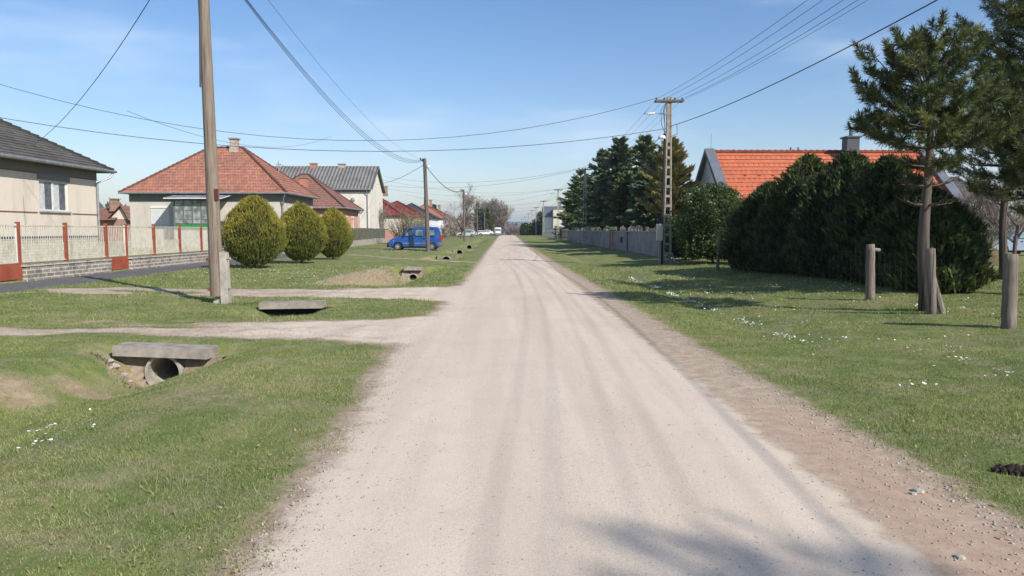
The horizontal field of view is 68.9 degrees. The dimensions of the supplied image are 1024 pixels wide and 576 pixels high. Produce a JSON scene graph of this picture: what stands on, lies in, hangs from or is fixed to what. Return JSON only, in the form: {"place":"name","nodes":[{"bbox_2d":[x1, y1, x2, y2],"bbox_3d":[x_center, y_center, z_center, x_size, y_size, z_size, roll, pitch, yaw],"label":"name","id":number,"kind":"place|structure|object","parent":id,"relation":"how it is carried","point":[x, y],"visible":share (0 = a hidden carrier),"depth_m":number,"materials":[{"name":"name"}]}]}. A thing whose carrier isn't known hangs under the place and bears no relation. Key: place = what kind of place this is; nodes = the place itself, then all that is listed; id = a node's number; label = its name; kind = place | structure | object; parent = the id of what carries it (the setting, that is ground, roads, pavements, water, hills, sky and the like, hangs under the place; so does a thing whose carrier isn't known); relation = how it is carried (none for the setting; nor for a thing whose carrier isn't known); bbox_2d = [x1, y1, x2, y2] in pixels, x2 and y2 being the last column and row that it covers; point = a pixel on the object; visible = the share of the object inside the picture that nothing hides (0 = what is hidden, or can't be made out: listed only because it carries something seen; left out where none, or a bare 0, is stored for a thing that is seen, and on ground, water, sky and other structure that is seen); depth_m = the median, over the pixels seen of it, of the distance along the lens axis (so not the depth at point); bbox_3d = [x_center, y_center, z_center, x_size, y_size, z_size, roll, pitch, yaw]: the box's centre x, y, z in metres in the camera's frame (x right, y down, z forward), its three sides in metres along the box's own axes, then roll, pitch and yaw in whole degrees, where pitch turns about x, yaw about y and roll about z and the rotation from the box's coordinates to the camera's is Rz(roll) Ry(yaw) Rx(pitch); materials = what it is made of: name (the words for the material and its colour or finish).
{"place":"outdoors","nodes":[
{"label":"outdoors","id":0,"kind":"place"},
{"bbox_2d":[0,248,393,293],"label":"sidewalk","id":1,"kind":"structure","parent":0,"point":[40,284],"depth_m":24.98,"materials":[{"name":"concrete"}]},
{"bbox_2d":[128,111,330,146],"bbox_3d":[-14.367,-9.160,43.072,0.016,2.790,28.533,0,4,2],"label":"service cable","id":2,"kind":"object","parent":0,"point":[218,140],"visible":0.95,"depth_m":34.69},
{"bbox_2d":[0,255,476,345],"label":"driveway","id":3,"kind":"structure","parent":0,"point":[403,325],"depth_m":12.57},
{"bbox_2d":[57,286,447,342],"bbox_3d":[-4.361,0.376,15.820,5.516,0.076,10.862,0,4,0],"label":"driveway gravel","id":4,"kind":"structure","parent":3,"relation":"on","point":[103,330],"depth_m":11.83,"materials":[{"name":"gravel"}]},
{"bbox_2d":[310,249,436,285],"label":"dry grass","id":5,"kind":"structure","parent":0,"point":[371,278],"depth_m":28.62,"materials":[{"name":"plant"}]},
{"bbox_2d":[0,233,1023,575],"bbox_3d":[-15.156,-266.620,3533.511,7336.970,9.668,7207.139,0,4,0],"label":"ground","id":6,"kind":"structure","parent":0,"point":[562,253],"depth_m":8.23,"materials":[{"name":"plant"}]},
{"bbox_2d":[0,118,116,261],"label":"cottage","id":7,"kind":"structure","parent":6,"relation":"on","point":[44,181],"depth_m":31.86,"materials":[{"name":"beige paint"}]},
{"bbox_2d":[37,172,71,212],"bbox_3d":[-19.747,-4.076,32.167,0.210,1.660,2.250,0,4,0],"label":"window","id":8,"kind":"structure","parent":7,"relation":"in","point":[52,193],"depth_m":32.14,"materials":[{"name":"white paint"}]},
{"bbox_2d":[100,198,130,242],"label":"house","id":9,"kind":"structure","parent":6,"relation":"on","point":[116,213],"depth_m":69.54,"materials":[{"name":"brick"}]},
{"bbox_2d":[108,359,132,382],"bbox_3d":[-4.896,1.129,10.125,1.312,0.318,0.304,0,4,0],"label":"rubble","id":10,"kind":"object","parent":6,"relation":"on","point":[123,374],"visible":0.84,"depth_m":10.12,"materials":[{"name":"stone"}]},
{"bbox_2d":[0,222,285,281],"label":"garden railing","id":11,"kind":"object","parent":6,"relation":"on","point":[20,271],"visible":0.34,"depth_m":26.78,"materials":[{"name":"metal"}]},
{"bbox_2d":[112,342,226,386],"bbox_3d":[-4.863,1.010,11.767,1.612,0.654,3.163,0,4,0],"label":"culvert","id":12,"kind":"object","parent":6,"relation":"on","point":[140,360],"visible":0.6,"depth_m":10.43,"materials":[{"name":"concrete"}]},
{"bbox_2d":[198,0,231,303],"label":"wooden pole","id":13,"kind":"object","parent":6,"relation":"on","point":[219,289],"visible":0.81,"depth_m":16.11,"materials":[{"name":"wood"}]},
{"bbox_2d":[33,0,149,144],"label":"service cable","id":14,"kind":"object","parent":13,"relation":"attached to","point":[102,70],"visible":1,"depth_m":20.77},
{"bbox_2d":[247,0,409,159],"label":"sagging cable","id":15,"kind":"object","parent":13,"relation":"attached to","point":[310,77],"visible":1,"depth_m":25.04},
{"bbox_2d":[245,1,421,162],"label":"sagging cable","id":16,"kind":"object","parent":13,"relation":"attached to","point":[312,84],"visible":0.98,"depth_m":25.00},
{"bbox_2d":[246,0,422,161],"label":"sagging cable","id":17,"kind":"object","parent":13,"relation":"attached to","point":[313,83],"visible":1,"depth_m":24.71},
{"bbox_2d":[118,138,320,247],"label":"bungalow","id":18,"kind":"object","parent":6,"relation":"on","point":[173,196],"visible":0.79,"depth_m":53.64,"materials":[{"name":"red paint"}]},
{"bbox_2d":[150,206,170,226],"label":"window","id":19,"kind":"structure","parent":18,"relation":"in","point":[160,215],"depth_m":53.61,"materials":[{"name":"white paint"}]},
{"bbox_2d":[221,194,288,267],"bbox_3d":[-10.480,-2.250,30.222,2.788,3.135,2.842,0,4,0],"label":"thuja bush","id":20,"kind":"object","parent":6,"relation":"on","point":[253,231],"visible":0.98,"depth_m":29.52,"materials":[{"name":"green plant"}]},
{"bbox_2d":[257,300,330,316],"bbox_3d":[-4.735,0.519,16.173,1.674,0.483,0.679,0,4,0],"label":"culvert","id":21,"kind":"object","parent":6,"relation":"on","point":[283,308],"visible":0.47,"depth_m":16.06,"materials":[{"name":"concrete"}]},
{"bbox_2d":[279,200,328,263],"bbox_3d":[-9.736,-2.562,34.644,2.655,3.035,2.653,0,4,0],"label":"thuja bush","id":22,"kind":"object","parent":6,"relation":"on","point":[307,236],"visible":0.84,"depth_m":33.99,"materials":[{"name":"green plant"}]},
{"bbox_2d":[292,173,364,227],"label":"peach house","id":23,"kind":"structure","parent":6,"relation":"on","point":[331,197],"depth_m":74.06,"materials":[{"name":"paint"}]},
{"bbox_2d":[274,163,385,239],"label":"tall white house","id":24,"kind":"structure","parent":6,"relation":"on","point":[361,187],"depth_m":90.45,"materials":[{"name":"paint"}]},
{"bbox_2d":[320,206,355,259],"bbox_3d":[-9.382,-2.845,39.201,2.227,2.934,2.178,0,4,0],"label":"thuja bush","id":25,"kind":"object","parent":6,"relation":"on","point":[340,235],"visible":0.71,"depth_m":38.72,"materials":[{"name":"green plant"}]},
{"bbox_2d":[351,228,385,246],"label":"sheet metal fence","id":26,"kind":"object","parent":6,"relation":"on","point":[370,235],"visible":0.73,"depth_m":79.75,"materials":[{"name":"metal"}]},
{"bbox_2d":[378,203,394,228],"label":"bare tree","id":27,"kind":"object","parent":6,"relation":"on","point":[382,216],"visible":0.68,"depth_m":94.81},
{"bbox_2d":[385,229,398,241],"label":"salmon wall","id":28,"kind":"structure","parent":6,"relation":"on","point":[388,236],"depth_m":92.58,"materials":[{"name":"paint"}]},
{"bbox_2d":[383,186,415,232],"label":"brick outbuilding","id":29,"kind":"structure","parent":6,"relation":"on","point":[390,208],"depth_m":107.95,"materials":[{"name":"grey paint"}]},
{"bbox_2d":[387,207,423,237],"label":"budding shrub","id":30,"kind":"object","parent":6,"relation":"on","point":[403,227],"visible":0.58,"depth_m":83.31,"materials":[{"name":"plant"}]},
{"bbox_2d":[393,201,430,225],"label":"red roofed house","id":31,"kind":"structure","parent":6,"relation":"on","point":[401,205],"depth_m":128.75,"materials":[{"name":"tile"}]},
{"bbox_2d":[402,267,423,279],"bbox_3d":[-4.396,-0.684,34.438,0.992,0.694,3.162,0,4,0],"label":"culvert","id":32,"kind":"object","parent":6,"relation":"on","point":[412,273],"visible":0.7,"depth_m":33.11,"materials":[{"name":"concrete"}]},
{"bbox_2d":[387,227,442,250],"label":"parked car","id":33,"kind":"object","parent":6,"relation":"on","point":[413,237],"visible":0.9,"depth_m":58.49,"materials":[{"name":"blue paint"}]},
{"bbox_2d":[411,208,433,226],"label":"budding shrub","id":34,"kind":"object","parent":6,"relation":"on","point":[419,219],"visible":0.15,"depth_m":87.47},
{"bbox_2d":[407,203,440,226],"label":"slate roofed house","id":35,"kind":"structure","parent":6,"relation":"on","point":[434,222],"depth_m":143.47,"materials":[{"name":"tile"}]},
{"bbox_2d":[420,157,429,251],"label":"wooden pole","id":36,"kind":"object","parent":6,"relation":"on","point":[427,229],"visible":0.98,"depth_m":56.52,"materials":[{"name":"wood"}]},
{"bbox_2d":[268,0,422,159],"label":"service cable","id":37,"kind":"object","parent":36,"relation":"attached to","point":[323,69],"visible":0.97,"depth_m":25.20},
{"bbox_2d":[420,200,449,235],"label":"orange roofed cottage","id":38,"kind":"structure","parent":6,"relation":"on","point":[433,211],"depth_m":158.64,"materials":[{"name":"tile"}]},
{"bbox_2d":[437,226,451,236],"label":"thicket","id":39,"kind":"object","parent":6,"relation":"on","point":[445,232],"visible":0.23,"depth_m":141.32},
{"bbox_2d":[437,255,455,259],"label":"culvert","id":40,"kind":"object","parent":6,"relation":"on","point":[449,257],"visible":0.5,"depth_m":48.30,"materials":[{"name":"concrete"}]},
{"bbox_2d":[440,216,475,235],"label":"thicket","id":41,"kind":"object","parent":6,"relation":"on","point":[453,227],"visible":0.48,"depth_m":154.07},
{"bbox_2d":[442,184,485,238],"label":"bare tree","id":42,"kind":"object","parent":6,"relation":"on","point":[468,204],"visible":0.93,"depth_m":126.69,"materials":[{"name":"plant"}]},
{"bbox_2d":[461,189,466,240],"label":"wooden pole","id":43,"kind":"object","parent":6,"relation":"on","point":[464,237],"visible":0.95,"depth_m":103.38,"materials":[{"name":"wood"}]},
{"bbox_2d":[455,229,475,236],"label":"parked car","id":44,"kind":"object","parent":6,"relation":"on","point":[470,232],"visible":0.88,"depth_m":144.84,"materials":[{"name":"silver metal"}]},
{"bbox_2d":[472,203,487,230],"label":"spruce","id":45,"kind":"object","parent":6,"relation":"on","point":[474,219],"visible":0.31,"depth_m":223.20,"materials":[{"name":"green plant"}]},
{"bbox_2d":[474,208,489,230],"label":"spruce","id":46,"kind":"object","parent":6,"relation":"on","point":[481,223],"visible":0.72,"depth_m":220.56,"materials":[{"name":"green plant"}]},
{"bbox_2d":[478,230,492,234],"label":"parked car","id":47,"kind":"object","parent":6,"relation":"on","point":[486,232],"visible":0.87,"depth_m":190.62,"materials":[{"name":"white paint"}]},
{"bbox_2d":[485,206,494,230],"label":"spruce","id":48,"kind":"object","parent":6,"relation":"on","point":[488,214],"visible":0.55,"depth_m":230.45,"materials":[{"name":"green plant"}]},
{"bbox_2d":[481,199,502,222],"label":"tall bare tree","id":49,"kind":"object","parent":6,"relation":"on","point":[493,205],"visible":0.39,"depth_m":236.79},
{"bbox_2d":[492,227,501,235],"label":"parked car","id":50,"kind":"object","parent":6,"relation":"on","point":[497,231],"visible":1,"depth_m":183.55,"materials":[{"name":"white paint"}]},
{"bbox_2d":[491,200,514,234],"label":"tall bare tree","id":51,"kind":"object","parent":6,"relation":"on","point":[501,218],"visible":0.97,"depth_m":234.05,"materials":[{"name":"plant"}]},
{"bbox_2d":[0,279,1022,575],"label":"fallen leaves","id":52,"kind":"object","parent":6,"relation":"on","point":[362,409],"visible":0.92,"depth_m":5.21,"materials":[{"name":"plant"}]},
{"bbox_2d":[16,267,1019,447],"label":"daisies","id":53,"kind":"object","parent":6,"relation":"on","point":[670,294],"visible":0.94,"depth_m":13.45,"materials":[{"name":"white plant"}]},
{"bbox_2d":[525,211,542,234],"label":"spruce","id":54,"kind":"object","parent":6,"relation":"on","point":[539,214],"visible":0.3,"depth_m":198.65,"materials":[{"name":"green plant"}]},
{"bbox_2d":[529,218,542,234],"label":"spruce","id":55,"kind":"object","parent":6,"relation":"on","point":[539,229],"visible":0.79,"depth_m":194.98,"materials":[{"name":"green plant"}]},
{"bbox_2d":[543,228,554,236],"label":"wire fence","id":56,"kind":"object","parent":6,"relation":"on","point":[547,231],"visible":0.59,"depth_m":149.56,"materials":[{"name":"grey metal"}]},
{"bbox_2d":[542,201,565,228],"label":"flat gabled house","id":57,"kind":"structure","parent":6,"relation":"on","point":[549,222],"depth_m":184.39,"materials":[{"name":"grey paint"}]},
{"bbox_2d":[551,189,558,239],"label":"lattice pole","id":58,"kind":"object","parent":6,"relation":"on","point":[557,205],"visible":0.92,"depth_m":109.34,"materials":[{"name":"concrete"}]},
{"bbox_2d":[91,291,1020,390],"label":"weeds","id":59,"kind":"object","parent":6,"relation":"on","point":[96,355],"visible":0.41,"depth_m":10.14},
{"bbox_2d":[99,199,1023,234],"bbox_3d":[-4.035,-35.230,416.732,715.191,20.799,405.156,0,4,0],"label":"wood","id":60,"kind":"object","parent":6,"relation":"on","point":[504,232],"visible":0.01,"depth_m":335.72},
{"bbox_2d":[555,228,567,239],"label":"picket fence","id":61,"kind":"object","parent":6,"relation":"on","point":[564,234],"visible":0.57,"depth_m":107.62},
{"bbox_2d":[551,213,582,234],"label":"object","id":62,"kind":"object","parent":6,"relation":"on","point":[564,223],"visible":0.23,"depth_m":111.25,"materials":[{"name":"green plant"}]},
{"bbox_2d":[552,169,613,229],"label":"spruce","id":63,"kind":"object","parent":6,"relation":"on","point":[570,203],"visible":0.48,"depth_m":90.72,"materials":[{"name":"green plant"}]},
{"bbox_2d":[574,167,591,245],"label":"lattice pole","id":64,"kind":"object","parent":6,"relation":"on","point":[584,169],"visible":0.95,"depth_m":69.58,"materials":[{"name":"concrete"}]},
{"bbox_2d":[389,168,578,182],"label":"cross cable","id":65,"kind":"object","parent":64,"relation":"attached to","point":[488,181],"visible":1,"depth_m":78.30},
{"bbox_2d":[573,148,623,230],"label":"spruce","id":66,"kind":"object","parent":6,"relation":"on","point":[590,186],"visible":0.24,"depth_m":73.01,"materials":[{"name":"green plant"}]},
{"bbox_2d":[573,135,646,230],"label":"spruce","id":67,"kind":"object","parent":6,"relation":"on","point":[618,161],"visible":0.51,"depth_m":65.91,"materials":[{"name":"green plant"}]},
{"bbox_2d":[567,228,671,258],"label":"garden wall","id":68,"kind":"structure","parent":6,"relation":"on","point":[641,242],"depth_m":52.08,"materials":[{"name":"concrete"}]},
{"bbox_2d":[599,170,641,230],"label":"spruce","id":69,"kind":"object","parent":6,"relation":"on","point":[616,200],"visible":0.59,"depth_m":55.24,"materials":[{"name":"green plant"}]},
{"bbox_2d":[608,133,656,230],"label":"spruce","id":70,"kind":"object","parent":6,"relation":"on","point":[638,149],"visible":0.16,"depth_m":60.92,"materials":[{"name":"green plant"}]},
{"bbox_2d":[617,151,684,227],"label":"spruce","id":71,"kind":"object","parent":6,"relation":"on","point":[641,214],"visible":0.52,"depth_m":52.18,"materials":[{"name":"green plant"}]},
{"bbox_2d":[644,97,683,264],"bbox_3d":[6.600,-4.575,32.708,1.740,7.484,0.490,0,4,0],"label":"lattice pole","id":72,"kind":"object","parent":6,"relation":"on","point":[661,234],"visible":0.95,"depth_m":32.64,"materials":[{"name":"concrete"}]},
{"bbox_2d":[0,84,655,140],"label":"service cable","id":73,"kind":"object","parent":72,"relation":"attached to","point":[321,139],"visible":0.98,"depth_m":30.08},
{"bbox_2d":[0,117,665,151],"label":"service cable","id":74,"kind":"object","parent":72,"relation":"attached to","point":[325,150],"visible":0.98,"depth_m":29.90,"materials":[{"name":"rubber"}]},
{"bbox_2d":[657,0,806,98],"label":"power line","id":75,"kind":"object","parent":72,"relation":"attached to","point":[743,45],"visible":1,"depth_m":20.60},
{"bbox_2d":[680,1,820,90],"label":"power line","id":76,"kind":"object","parent":72,"relation":"attached to","point":[758,43],"visible":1,"depth_m":20.28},
{"bbox_2d":[675,0,842,98],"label":"power line","id":77,"kind":"object","parent":72,"relation":"attached to","point":[765,49],"visible":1,"depth_m":21.21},
{"bbox_2d":[683,0,856,98],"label":"power line","id":78,"kind":"object","parent":72,"relation":"attached to","point":[776,49],"visible":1,"depth_m":21.39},
{"bbox_2d":[681,0,866,100],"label":"power line","id":79,"kind":"object","parent":72,"relation":"attached to","point":[782,49],"visible":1,"depth_m":20.78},
{"bbox_2d":[672,0,937,125],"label":"cable bundle","id":80,"kind":"object","parent":72,"relation":"attached to","point":[823,59],"visible":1,"depth_m":16.86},
{"bbox_2d":[635,135,701,222],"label":"bronze conifer","id":81,"kind":"object","parent":6,"relation":"on","point":[681,172],"visible":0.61,"depth_m":44.99,"materials":[{"name":"green plant"}]},
{"bbox_2d":[654,213,688,259],"bbox_3d":[8.161,-2.371,34.911,2.928,2.320,2.874,0,4,0],"label":"laurel bush","id":82,"kind":"object","parent":6,"relation":"on","point":[675,250],"visible":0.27,"depth_m":34.50,"materials":[{"name":"green plant"}]},
{"bbox_2d":[668,181,744,262],"bbox_3d":[8.394,-2.716,31.442,3.627,3.527,3.512,0,4,0],"label":"laurel tree","id":83,"kind":"object","parent":6,"relation":"on","point":[709,207],"visible":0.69,"depth_m":30.71,"materials":[{"name":"green plant"}]},
{"bbox_2d":[717,179,785,271],"bbox_3d":[8.819,-2.114,25.447,3.405,3.232,3.444,2,5,26],"label":"thuja","id":84,"kind":"object","parent":6,"relation":"on","point":[747,210],"visible":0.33,"depth_m":25.10,"materials":[{"name":"green plant"}]},
{"bbox_2d":[740,152,827,274],"bbox_3d":[9.351,-2.312,23.413,3.874,3.932,4.006,0,4,0],"label":"thuja","id":85,"kind":"object","parent":6,"relation":"on","point":[769,232],"visible":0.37,"depth_m":23.04,"materials":[{"name":"green plant"}]},
{"bbox_2d":[782,149,873,279],"bbox_3d":[9.674,-2.101,21.539,3.733,3.885,3.508,4,6,41],"label":"thuja","id":86,"kind":"object","parent":6,"relation":"on","point":[840,174],"visible":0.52,"depth_m":21.21,"materials":[{"name":"green plant"}]},
{"bbox_2d":[695,126,970,206],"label":"orange roofed house","id":87,"kind":"structure","parent":6,"relation":"on","point":[744,172],"depth_m":43.78,"materials":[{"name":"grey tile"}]},
{"bbox_2d":[716,237,1018,328],"bbox_3d":[7.447,-0.548,18.925,0.408,1.366,15.961,0,4,1],"label":"pasture fence","id":88,"kind":"object","parent":6,"relation":"on","point":[935,305],"visible":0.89,"depth_m":12.91,"materials":[{"name":"brown wood"}]},
{"bbox_2d":[820,152,919,282],"bbox_3d":[9.865,-1.815,19.718,3.414,3.525,3.272,0,4,0],"label":"thuja","id":89,"kind":"object","parent":6,"relation":"on","point":[878,186],"visible":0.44,"depth_m":19.38,"materials":[{"name":"green plant"}]},
{"bbox_2d":[849,182,988,287],"bbox_3d":[9.837,-1.258,18.033,3.134,2.687,3.120,4,6,42],"label":"thuja","id":90,"kind":"object","parent":6,"relation":"on","point":[892,220],"visible":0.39,"depth_m":17.60,"materials":[{"name":"green plant"}]},
{"bbox_2d":[843,5,1023,311],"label":"pine tree","id":91,"kind":"object","parent":6,"relation":"on","point":[952,115],"visible":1,"depth_m":12.91,"materials":[{"name":"green plant"}]},
{"bbox_2d":[879,205,1002,293],"bbox_3d":[9.700,-0.854,16.969,2.426,2.095,2.462,-4,6,-39],"label":"thuja","id":92,"kind":"object","parent":6,"relation":"on","point":[962,256],"visible":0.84,"depth_m":16.34,"materials":[{"name":"green plant"}]},
{"bbox_2d":[950,177,984,203],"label":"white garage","id":93,"kind":"structure","parent":6,"relation":"on","point":[960,187],"depth_m":48.44,"materials":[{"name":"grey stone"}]},
{"bbox_2d":[934,60,1023,279],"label":"pine tree","id":94,"kind":"object","parent":6,"relation":"on","point":[983,154],"visible":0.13,"depth_m":21.02,"materials":[{"name":"green plant"}]},
{"bbox_2d":[951,176,1015,221],"bbox_3d":[21.780,-3.417,35.130,3.141,4.394,3.326,0,4,0],"label":"bare tree","id":95,"kind":"object","parent":6,"relation":"on","point":[968,201],"visible":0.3,"depth_m":34.83,"materials":[{"name":"brown plant"}]},
{"bbox_2d":[952,0,1023,216],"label":"pine tree","id":96,"kind":"object","parent":6,"relation":"on","point":[1013,16],"visible":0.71,"depth_m":15.29,"materials":[{"name":"green plant"}]},
{"bbox_2d":[954,192,1023,247],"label":"fruit tree","id":97,"kind":"object","parent":6,"relation":"on","point":[992,239],"visible":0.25,"depth_m":37.39,"materials":[{"name":"brown plant"}]},
{"bbox_2d":[970,166,1023,253],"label":"bare tree","id":98,"kind":"object","parent":6,"relation":"on","point":[1017,231],"visible":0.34,"depth_m":33.15,"materials":[{"name":"plant"}]},
{"bbox_2d":[991,463,1023,476],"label":"molehill","id":99,"kind":"object","parent":6,"relation":"on","point":[1017,469],"visible":0.92,"depth_m":4.88,"materials":[{"name":"soil"}]},
{"bbox_2d":[0,0,1023,266],"label":"sky","id":100,"kind":"structure","parent":0,"point":[422,70],"materials":[{"name":"blue"}]},
{"bbox_2d":[212,235,1023,575],"bbox_3d":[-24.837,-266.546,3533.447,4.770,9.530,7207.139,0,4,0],"label":"road","id":101,"kind":"structure","parent":0,"point":[582,513],"depth_m":4.89,"materials":[{"name":"gravel"}]},
{"bbox_2d":[253,282,1010,568],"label":"soil crumbs","id":102,"kind":"object","parent":101,"relation":"on","point":[587,419],"visible":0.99,"depth_m":4.98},
{"bbox_2d":[912,487,924,493],"bbox_3d":[2.480,1.237,4.556,0.067,0.032,0.067,2,5,22],"label":"stone","id":103,"kind":"object","parent":101,"relation":"on","point":[918,490],"visible":0.98,"depth_m":4.54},
{"bbox_2d":[954,554,965,559],"bbox_3d":[2.174,1.305,3.622,0.048,0.023,0.048,-2,5,-23],"label":"stone","id":104,"kind":"object","parent":101,"relation":"on","point":[960,556],"visible":1,"depth_m":3.61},
{"bbox_2d":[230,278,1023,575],"bbox_3d":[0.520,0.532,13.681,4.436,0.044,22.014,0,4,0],"label":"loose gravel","id":105,"kind":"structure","parent":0,"point":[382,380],"depth_m":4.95,"materials":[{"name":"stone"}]},
{"bbox_2d":[504,220,1009,230],"bbox_3d":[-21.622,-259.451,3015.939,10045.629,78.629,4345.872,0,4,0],"label":"hills","id":106,"kind":"structure","parent":0,"point":[519,223],"depth_m":4146.69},
{"bbox_2d":[986,248,1020,265],"bbox_3d":[19.005,-1.230,29.630,2.300,0.734,2.000,0,4,0],"label":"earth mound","id":107,"kind":"object","parent":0,"point":[994,258],"visible":0.21,"depth_m":29.11,"materials":[{"name":"soil"}]},
{"bbox_2d":[993,230,1023,253],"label":"parked car","id":108,"kind":"object","parent":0,"point":[1020,245],"visible":0.1,"depth_m":40.23,"materials":[{"name":"grey paint"}]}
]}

